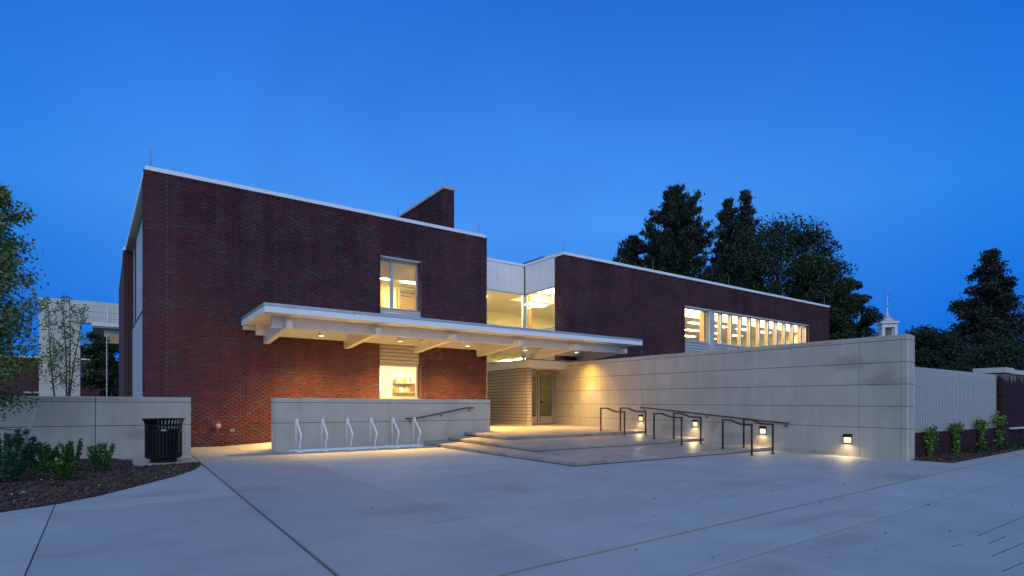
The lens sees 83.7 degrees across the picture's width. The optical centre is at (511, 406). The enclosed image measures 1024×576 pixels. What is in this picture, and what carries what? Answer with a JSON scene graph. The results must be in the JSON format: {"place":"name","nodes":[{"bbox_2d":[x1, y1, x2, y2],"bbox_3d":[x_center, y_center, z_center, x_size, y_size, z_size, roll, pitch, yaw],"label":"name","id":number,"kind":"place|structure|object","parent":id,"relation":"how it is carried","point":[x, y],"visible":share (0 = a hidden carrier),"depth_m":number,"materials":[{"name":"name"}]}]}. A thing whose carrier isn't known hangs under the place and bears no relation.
{"place":"outdoors","nodes":[
{"label":"outdoors","id":0,"kind":"place"},
{"bbox_2d":[92,322,118,343],"bbox_3d":[-25.633,-4.725,38.211,3.920,1.050,4.000,0,0,-35],"label":"canopy","id":1,"kind":"object","parent":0,"point":[110,331],"visible":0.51,"depth_m":36.46,"materials":[{"name":"beige metal"}]},
{"bbox_2d":[106,337,107,396],"bbox_3d":[-25.750,-1.600,36.293,0.083,5.700,0.083,0,0,-13],"label":"rain chain","id":2,"kind":"object","parent":1,"relation":"hanging from","point":[106,367],"visible":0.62,"depth_m":36.27,"materials":[{"name":"grey metal"}]},
{"bbox_2d":[397,288,414,314],"bbox_3d":[-5.035,-4.300,27.673,1.130,2.700,0.150,0,0,-35],"label":"door","id":3,"kind":"structure","parent":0,"point":[406,299],"depth_m":27.60,"materials":[{"name":"brown wood"}]},
{"bbox_2d":[0,445,1023,575],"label":"plaza pavement","id":4,"kind":"structure","parent":0,"point":[223,511],"depth_m":6.32,"materials":[{"name":"concrete"}]},
{"bbox_2d":[0,396,190,460],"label":"precast wall","id":5,"kind":"structure","parent":4,"relation":"on","point":[94,421],"depth_m":13.53,"materials":[{"name":"grey concrete"}]},
{"bbox_2d":[0,462,199,512],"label":"mulch bed","id":6,"kind":"object","parent":4,"relation":"on","point":[44,504],"visible":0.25,"depth_m":8.53,"materials":[{"name":"soil"}]},
{"bbox_2d":[0,407,38,479],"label":"tree stake","id":7,"kind":"object","parent":6,"relation":"on","point":[26,432],"visible":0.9,"depth_m":9.73,"materials":[{"name":"wood"}]},
{"bbox_2d":[0,428,45,481],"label":"shrub","id":8,"kind":"object","parent":6,"relation":"on","point":[11,448],"visible":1,"depth_m":9.17,"materials":[{"name":"green plant"}]},
{"bbox_2d":[0,182,67,421],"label":"birch tree","id":9,"kind":"object","parent":6,"relation":"on","point":[9,265],"visible":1,"depth_m":11.05,"materials":[{"name":"green plant"}]},
{"bbox_2d":[29,443,68,471],"bbox_3d":[-8.676,0.948,10.619,0.740,0.532,0.619,0,0,-35],"label":"shrub","id":10,"kind":"object","parent":6,"relation":"on","point":[43,455],"visible":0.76,"depth_m":10.53,"materials":[{"name":"green plant"}]},
{"bbox_2d":[45,458,77,480],"bbox_3d":[-7.414,1.041,9.408,0.447,0.364,0.577,0,0,-35],"label":"shrub","id":11,"kind":"object","parent":6,"relation":"on","point":[60,470],"visible":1,"depth_m":9.33,"materials":[{"name":"green plant"}]},
{"bbox_2d":[53,438,83,468],"bbox_3d":[-8.326,0.901,10.730,0.487,0.624,0.487,0,0,-35],"label":"shrub","id":12,"kind":"object","parent":6,"relation":"on","point":[69,448],"visible":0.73,"depth_m":10.76,"materials":[{"name":"green plant"}]},
{"bbox_2d":[86,442,115,471],"bbox_3d":[-7.763,0.954,10.783,0.476,0.556,0.393,0,0,-35],"label":"shrub","id":13,"kind":"object","parent":6,"relation":"on","point":[98,461],"visible":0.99,"depth_m":10.79,"materials":[{"name":"green plant"}]},
{"bbox_2d":[130,455,198,466],"bbox_3d":[-7.993,1.255,13.158,1.280,0.050,2.680,0,0,-35],"label":"concrete pad","id":14,"kind":"object","parent":4,"relation":"on","point":[140,461],"visible":0.29,"depth_m":13.03,"materials":[{"name":"grey concrete"}]},
{"bbox_2d":[142,418,184,462],"bbox_3d":[-7.754,0.746,12.714,0.830,0.968,0.830,0,0,-35],"label":"litter bin","id":15,"kind":"object","parent":14,"relation":"on","point":[163,444],"visible":1,"depth_m":12.46,"materials":[{"name":"black metal"}]},
{"bbox_2d":[227,442,270,451],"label":"walkway","id":16,"kind":"structure","parent":4,"relation":"on","point":[255,447],"depth_m":17.13,"materials":[{"name":"concrete"}]},
{"bbox_2d":[289,417,422,452],"bbox_3d":[-4.433,0.788,16.778,3.957,0.919,0.608,0,0,-38],"label":"bicycle rack","id":17,"kind":"object","parent":4,"relation":"on","point":[299,450],"visible":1,"depth_m":16.69,"materials":[{"name":"white metal"}]},
{"bbox_2d":[271,398,489,451],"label":"precast wall","id":18,"kind":"structure","parent":4,"relation":"on","point":[309,414],"depth_m":17.38,"materials":[{"name":"grey concrete"}]},
{"bbox_2d":[405,407,473,421],"bbox_3d":[-2.344,0.263,18.718,2.520,0.480,0.110,0,0,-35],"label":"wall handrail","id":19,"kind":"object","parent":18,"relation":"attached to","point":[441,413],"depth_m":18.73,"materials":[{"name":"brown metal"}]},
{"bbox_2d":[424,423,771,465],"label":"entrance steps","id":20,"kind":"structure","parent":4,"relation":"on","point":[571,445],"depth_m":16.14,"materials":[{"name":"concrete"}]},
{"bbox_2d":[487,359,572,425],"bbox_3d":[-0.478,-0.608,28.701,2.935,2.895,8.315,0,0,-35],"label":"entrance vestibule","id":21,"kind":"object","parent":20,"relation":"on","point":[509,390],"visible":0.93,"depth_m":25.84,"materials":[{"name":"beige"}]},
{"bbox_2d":[531,370,537,423],"bbox_3d":[0.810,-0.437,25.873,0.915,2.425,0.123,0,0,-35],"label":"door","id":22,"kind":"structure","parent":21,"relation":"in","point":[534,372],"depth_m":26.07,"materials":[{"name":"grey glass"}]},
{"bbox_2d":[538,371,553,422],"bbox_3d":[1.585,-0.437,26.418,0.900,2.425,0.123,0,0,-35],"label":"door","id":23,"kind":"structure","parent":21,"relation":"in","point":[541,419],"depth_m":26.41,"materials":[{"name":"grey metal"}]},
{"bbox_2d":[600,408,625,435],"bbox_3d":[3.485,0.506,19.863,0.108,0.941,1.614,0,0,-22],"label":"stair rail","id":24,"kind":"object","parent":20,"relation":"on","point":[624,412],"visible":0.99,"depth_m":20.04,"materials":[{"name":"brown metal"}]},
{"bbox_2d":[619,407,646,434],"bbox_3d":[4.278,0.505,20.257,0.103,0.944,1.520,0,0,-26],"label":"stair rail","id":25,"kind":"object","parent":20,"relation":"on","point":[620,408],"visible":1,"depth_m":20.38,"materials":[{"name":"brown metal"}]},
{"bbox_2d":[653,413,683,444],"bbox_3d":[4.702,0.657,17.284,0.106,0.924,1.381,0,0,-24],"label":"stair rail","id":26,"kind":"object","parent":20,"relation":"on","point":[669,417],"visible":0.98,"depth_m":17.16,"materials":[{"name":"brown metal"}]},
{"bbox_2d":[673,413,702,443],"bbox_3d":[5.422,0.656,17.711,0.100,0.926,1.229,0,0,-28],"label":"stair rail","id":27,"kind":"object","parent":20,"relation":"on","point":[689,417],"visible":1,"depth_m":17.53,"materials":[{"name":"brown metal"}]},
{"bbox_2d":[531,334,914,460],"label":"precast wall","id":28,"kind":"structure","parent":4,"relation":"on","point":[821,397],"depth_m":16.41,"materials":[{"name":"beige concrete"}]},
{"bbox_2d":[638,415,642,420],"bbox_3d":[4.791,0.420,21.319,0.050,0.240,0.240,0,0,-28],"label":"step light","id":29,"kind":"object","parent":28,"relation":"attached to","point":[640,417],"visible":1,"depth_m":21.33,"materials":[{"name":"white metal"}]},
{"bbox_2d":[692,419,697,426],"bbox_3d":[6.054,0.550,18.918,0.050,0.240,0.240,0,0,-28],"label":"step light","id":30,"kind":"object","parent":28,"relation":"attached to","point":[694,423],"visible":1,"depth_m":18.94,"materials":[{"name":"white metal"}]},
{"bbox_2d":[640,407,788,426],"bbox_3d":[6.221,0.293,18.539,0.105,0.571,6.234,0,0,-28],"label":"handrail","id":31,"kind":"object","parent":28,"relation":"attached to","point":[785,423],"depth_m":18.19,"materials":[{"name":"brown metal"}]},
{"bbox_2d":[759,426,765,433],"bbox_3d":[7.274,0.685,16.598,0.050,0.240,0.240,0,0,-28],"label":"step light","id":32,"kind":"object","parent":28,"relation":"attached to","point":[762,429],"visible":1,"depth_m":16.61,"materials":[{"name":"white glass"}]},
{"bbox_2d":[843,434,851,443],"bbox_3d":[8.439,0.810,14.384,0.050,0.240,0.240,0,0,-28],"label":"step light","id":33,"kind":"object","parent":28,"relation":"attached to","point":[847,438],"visible":1,"depth_m":14.39,"materials":[{"name":"white metal"}]},
{"bbox_2d":[720,419,752,455],"bbox_3d":[5.953,0.796,15.125,0.109,0.906,1.159,0,0,-21],"label":"stair rail","id":34,"kind":"object","parent":4,"relation":"on","point":[736,422],"visible":1,"depth_m":15.10,"materials":[{"name":"brown metal"}]},
{"bbox_2d":[743,419,774,453],"bbox_3d":[6.725,0.796,15.626,0.109,0.906,1.150,0,0,-21],"label":"stair rail","id":35,"kind":"object","parent":4,"relation":"on","point":[758,422],"visible":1,"depth_m":15.47,"materials":[{"name":"brown metal"}]},
{"bbox_2d":[916,448,1023,462],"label":"mulch bed","id":36,"kind":"object","parent":4,"relation":"on","point":[965,460],"visible":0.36,"depth_m":13.37,"materials":[{"name":"soil"}]},
{"bbox_2d":[921,424,938,455],"bbox_3d":[10.155,0.844,13.921,0.785,0.821,0.346,0,0,-35],"label":"climbing vine","id":37,"kind":"object","parent":36,"relation":"on","point":[930,436],"visible":0.99,"depth_m":13.89,"materials":[{"name":"green plant"}]},
{"bbox_2d":[947,421,965,452],"bbox_3d":[11.570,0.808,14.883,0.804,0.884,0.319,0,0,-35],"label":"climbing vine","id":38,"kind":"object","parent":36,"relation":"on","point":[955,429],"visible":1,"depth_m":14.87,"materials":[{"name":"green plant"}]},
{"bbox_2d":[915,367,1023,457],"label":"brick garden wall","id":39,"kind":"structure","parent":36,"relation":"on","point":[1010,393],"depth_m":17.18,"materials":[{"name":"brick"}]},
{"bbox_2d":[914,367,995,432],"bbox_3d":[12.065,-0.163,15.503,6.080,1.595,0.130,0,0,-35],"label":"slat fence","id":40,"kind":"object","parent":39,"relation":"on","point":[944,399],"visible":0.81,"depth_m":15.19,"materials":[{"name":"grey metal"}]},
{"bbox_2d":[972,417,989,447],"bbox_3d":[13.105,0.769,15.985,0.866,0.965,0.332,0,0,-35],"label":"climbing vine","id":41,"kind":"object","parent":36,"relation":"on","point":[981,424],"visible":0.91,"depth_m":15.96,"materials":[{"name":"green plant"}]},
{"bbox_2d":[961,439,1023,452],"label":"ground cover","id":42,"kind":"object","parent":36,"relation":"on","point":[1005,445],"visible":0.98,"depth_m":16.03,"materials":[{"name":"green plant"}]},
{"bbox_2d":[990,411,1007,444],"bbox_3d":[14.405,0.705,16.888,0.984,1.160,0.286,0,0,-35],"label":"climbing vine","id":43,"kind":"object","parent":36,"relation":"on","point":[999,433],"visible":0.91,"depth_m":16.85,"materials":[{"name":"green plant"}]},
{"bbox_2d":[0,0,1023,358],"label":"sky","id":44,"kind":"structure","parent":0,"point":[897,126],"materials":[{"name":"blue"}]},
{"bbox_2d":[875,292,899,335],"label":"church cupola","id":45,"kind":"object","parent":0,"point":[887,324],"visible":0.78,"depth_m":99.41,"materials":[{"name":"white paint"}]},
{"bbox_3d":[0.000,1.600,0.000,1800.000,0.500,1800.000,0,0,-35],"label":"ground","id":46,"kind":"structure","parent":0,"visible":0},
{"bbox_2d":[0,364,38,395],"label":"brick building","id":47,"kind":"structure","parent":46,"relation":"on","point":[32,384],"depth_m":40.52,"materials":[{"name":"red brick"}]},
{"bbox_2d":[25,393,37,395],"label":"window","id":48,"kind":"structure","parent":47,"relation":"in","point":[26,394],"depth_m":40.62,"materials":[{"name":"black glass"}]},
{"bbox_2d":[0,355,118,396],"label":"brick building","id":49,"kind":"structure","parent":46,"relation":"on","point":[86,391],"depth_m":57.81,"materials":[{"name":"red brick"}]},
{"bbox_2d":[36,292,98,395],"bbox_3d":[-12.137,-0.929,15.410,1.380,4.468,1.189,0,0,17],"label":"young tree","id":50,"kind":"object","parent":46,"relation":"on","point":[65,382],"visible":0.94,"depth_m":15.39,"materials":[{"name":"green plant"}]},
{"bbox_2d":[39,297,118,395],"bbox_3d":[-28.926,-3.080,41.151,7.920,8.660,0.600,0,0,-35],"label":"precast frame","id":51,"kind":"object","parent":46,"relation":"on","point":[98,312],"visible":0.34,"depth_m":39.47,"materials":[{"name":"concrete"}]},
{"bbox_2d":[80,331,118,396],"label":"garden tree","id":52,"kind":"object","parent":46,"relation":"on","point":[96,351],"visible":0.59,"depth_m":49.27,"materials":[{"name":"green plant"}]},
{"bbox_2d":[119,165,486,446],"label":"brick building","id":53,"kind":"structure","parent":46,"relation":"on","point":[207,264],"depth_m":19.13,"materials":[{"name":"brick"}]},
{"bbox_2d":[133,247,134,324],"bbox_3d":[-16.007,-5.110,24.209,0.065,3.280,0.180,0,0,-35],"label":"window frame","id":54,"kind":"structure","parent":53,"relation":"in","point":[133,247],"depth_m":24.16,"materials":[{"name":"grey metal"}]},
{"bbox_2d":[211,421,221,429],"bbox_3d":[-9.217,0.635,17.850,0.300,0.390,0.173,0,0,-35],"label":"hydrant outlet","id":55,"kind":"object","parent":53,"relation":"attached to","point":[216,425],"visible":1,"depth_m":17.86,"materials":[{"name":"silver metal"}]},
{"bbox_2d":[380,258,417,310],"bbox_3d":[-4.357,-4.600,21.778,1.650,1.900,0.094,0,0,-35],"label":"window","id":56,"kind":"structure","parent":53,"relation":"in","point":[381,259],"depth_m":21.75,"materials":[{"name":"white metal"}]},
{"bbox_2d":[380,363,417,398],"bbox_3d":[-4.352,-0.960,21.744,1.660,1.300,0.090,0,0,-35],"label":"window","id":57,"kind":"structure","parent":53,"relation":"in","point":[402,365],"depth_m":21.98,"materials":[{"name":"white metal"}]},
{"bbox_2d":[393,388,414,392],"bbox_3d":[-4.365,-0.675,24.438,1.400,0.170,0.390,0,0,-35],"label":"wall shelf","id":58,"kind":"object","parent":53,"relation":"attached to","point":[395,390],"depth_m":24.05,"materials":[{"name":"brown wood"}]},
{"bbox_2d":[393,379,414,383],"bbox_3d":[-4.365,-1.055,24.438,1.400,0.170,0.390,0,0,-35],"label":"wall shelf","id":59,"kind":"object","parent":53,"relation":"attached to","point":[395,381],"depth_m":24.05,"materials":[{"name":"brown wood"}]},
{"bbox_2d":[241,302,642,361],"bbox_3d":[-1.568,-2.447,21.262,15.053,0.795,3.365,0,0,-35],"label":"entrance canopy","id":60,"kind":"object","parent":53,"relation":"attached to","point":[270,322],"visible":0.99,"depth_m":19.37,"materials":[{"name":"metal"}]},
{"bbox_2d":[318,331,324,335],"bbox_3d":[-6.048,-2.424,18.122,0.190,0.367,0.190,0,0,-35],"label":"downlight","id":61,"kind":"object","parent":60,"relation":"attached to","point":[321,333],"visible":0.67,"depth_m":18.05,"materials":[{"name":"white paint"}]},
{"bbox_2d":[397,337,402,341],"bbox_3d":[-3.851,-2.424,19.670,0.190,0.367,0.190,0,0,-35],"label":"downlight","id":62,"kind":"object","parent":60,"relation":"attached to","point":[399,339],"visible":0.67,"depth_m":19.60,"materials":[{"name":"white paint"}]},
{"bbox_2d":[398,185,454,227],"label":"brick tower","id":63,"kind":"structure","parent":46,"relation":"on","point":[436,207],"depth_m":28.87,"materials":[{"name":"brick"}]},
{"bbox_2d":[612,235,645,267],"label":"pine tree","id":64,"kind":"object","parent":46,"relation":"on","point":[632,251],"visible":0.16,"depth_m":64.22,"materials":[{"name":"green plant"}]},
{"bbox_2d":[615,183,752,287],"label":"pine tree","id":65,"kind":"object","parent":46,"relation":"on","point":[675,246],"visible":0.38,"depth_m":59.91,"materials":[{"name":"green plant"}]},
{"bbox_2d":[540,251,829,361],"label":"brick building","id":66,"kind":"structure","parent":46,"relation":"on","point":[659,312],"depth_m":30.31,"materials":[{"name":"red brick"},{"name":"white paint"},{"name":"glass"}]},
{"bbox_2d":[487,254,554,362],"bbox_3d":[1.781,-3.185,34.667,17.170,8.070,13.360,0,0,-35],"label":"glass link","id":67,"kind":"object","parent":66,"relation":"attached to","point":[515,298],"visible":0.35,"depth_m":28.53,"materials":[{"name":"glass"}]},
{"bbox_2d":[542,287,554,329],"bbox_3d":[1.385,-4.628,27.579,0.080,1.875,2.205,0,0,-35],"label":"window","id":68,"kind":"structure","parent":67,"relation":"in","point":[554,287],"depth_m":26.66,"materials":[{"name":"white metal"}]},
{"bbox_2d":[685,307,707,342],"bbox_3d":[10.203,-4.530,31.895,2.190,1.840,0.090,0,0,-35],"label":"window","id":69,"kind":"structure","parent":66,"relation":"in","point":[706,312],"depth_m":32.47,"materials":[{"name":"white glass"}]},
{"bbox_2d":[715,312,721,344],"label":"window","id":70,"kind":"structure","parent":66,"relation":"in","point":[715,312],"depth_m":33.24,"materials":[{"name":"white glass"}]},
{"bbox_2d":[722,313,731,345],"bbox_3d":[12.586,-4.520,33.573,0.958,1.860,0.090,0,0,-35],"label":"window","id":71,"kind":"structure","parent":66,"relation":"in","point":[730,315],"depth_m":33.80,"materials":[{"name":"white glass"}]},
{"bbox_2d":[732,315,740,346],"bbox_3d":[13.385,-4.520,34.136,0.958,1.860,0.090,0,0,-35],"label":"window","id":72,"kind":"structure","parent":66,"relation":"in","point":[732,315],"depth_m":34.36,"materials":[{"name":"white glass"}]},
{"bbox_2d":[741,316,750,346],"bbox_3d":[14.185,-4.520,34.699,0.958,1.860,0.090,0,0,-35],"label":"window","id":73,"kind":"structure","parent":66,"relation":"in","point":[741,316],"depth_m":34.92,"materials":[{"name":"white glass"}]},
{"bbox_2d":[751,318,759,345],"bbox_3d":[14.984,-4.520,35.262,0.958,1.860,0.090,0,0,-35],"label":"window","id":74,"kind":"structure","parent":66,"relation":"in","point":[751,318],"depth_m":35.48,"materials":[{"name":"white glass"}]},
{"bbox_2d":[760,319,768,345],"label":"window","id":75,"kind":"structure","parent":66,"relation":"in","point":[760,319],"depth_m":36.06,"materials":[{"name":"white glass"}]},
{"bbox_2d":[769,320,776,344],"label":"window","id":76,"kind":"structure","parent":66,"relation":"in","point":[769,320],"depth_m":36.60,"materials":[{"name":"white metal"}]},
{"bbox_2d":[777,322,784,344],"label":"window","id":77,"kind":"structure","parent":66,"relation":"in","point":[777,322],"depth_m":36.86,"materials":[{"name":"white metal"}]},
{"bbox_2d":[785,323,792,343],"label":"window","id":78,"kind":"structure","parent":66,"relation":"in","point":[785,323],"depth_m":37.47,"materials":[{"name":"white metal"}]},
{"bbox_2d":[793,324,800,342],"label":"window","id":79,"kind":"structure","parent":66,"relation":"in","point":[793,324],"depth_m":38.30,"materials":[{"name":"white metal"}]},
{"bbox_2d":[801,325,805,342],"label":"window","id":80,"kind":"structure","parent":66,"relation":"in","point":[801,325],"depth_m":38.48,"materials":[{"name":"white metal"}]},
{"bbox_2d":[708,197,746,284],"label":"pine tree","id":81,"kind":"object","parent":46,"relation":"on","point":[726,216],"visible":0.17,"depth_m":64.79,"materials":[{"name":"green plant"}]},
{"bbox_2d":[721,189,766,291],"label":"pine tree","id":82,"kind":"object","parent":46,"relation":"on","point":[744,217],"visible":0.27,"depth_m":63.71,"materials":[{"name":"green plant"}]},
{"bbox_2d":[712,212,857,333],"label":"maple tree","id":83,"kind":"object","parent":46,"relation":"on","point":[771,256],"visible":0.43,"depth_m":53.68,"materials":[{"name":"green plant"}]},
{"bbox_2d":[789,274,859,339],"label":"maple tree","id":84,"kind":"object","parent":46,"relation":"on","point":[841,322],"visible":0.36,"depth_m":50.66,"materials":[{"name":"green plant"}]},
{"bbox_2d":[835,279,883,337],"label":"shade tree","id":85,"kind":"object","parent":46,"relation":"on","point":[868,317],"visible":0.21,"depth_m":58.86,"materials":[{"name":"green plant"}]},
{"bbox_2d":[905,324,975,371],"bbox_3d":[25.790,-1.904,35.670,6.499,6.536,6.380,0,0,-35],"label":"round shrub tree","id":86,"kind":"object","parent":46,"relation":"on","point":[934,351],"visible":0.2,"depth_m":34.15,"materials":[{"name":"green plant"}]},
{"bbox_2d":[934,331,1023,370],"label":"evergreen bush","id":87,"kind":"object","parent":46,"relation":"on","point":[999,340],"visible":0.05,"depth_m":32.85,"materials":[{"name":"green plant"}]},
{"bbox_2d":[937,247,1023,351],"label":"spruce tree","id":88,"kind":"object","parent":46,"relation":"on","point":[984,313],"visible":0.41,"depth_m":45.31,"materials":[{"name":"green plant"}]},
{"bbox_2d":[938,342,1023,371],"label":"evergreen bush","id":89,"kind":"object","parent":46,"relation":"on","point":[1011,356],"visible":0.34,"depth_m":29.23,"materials":[{"name":"green plant"}]}
]}

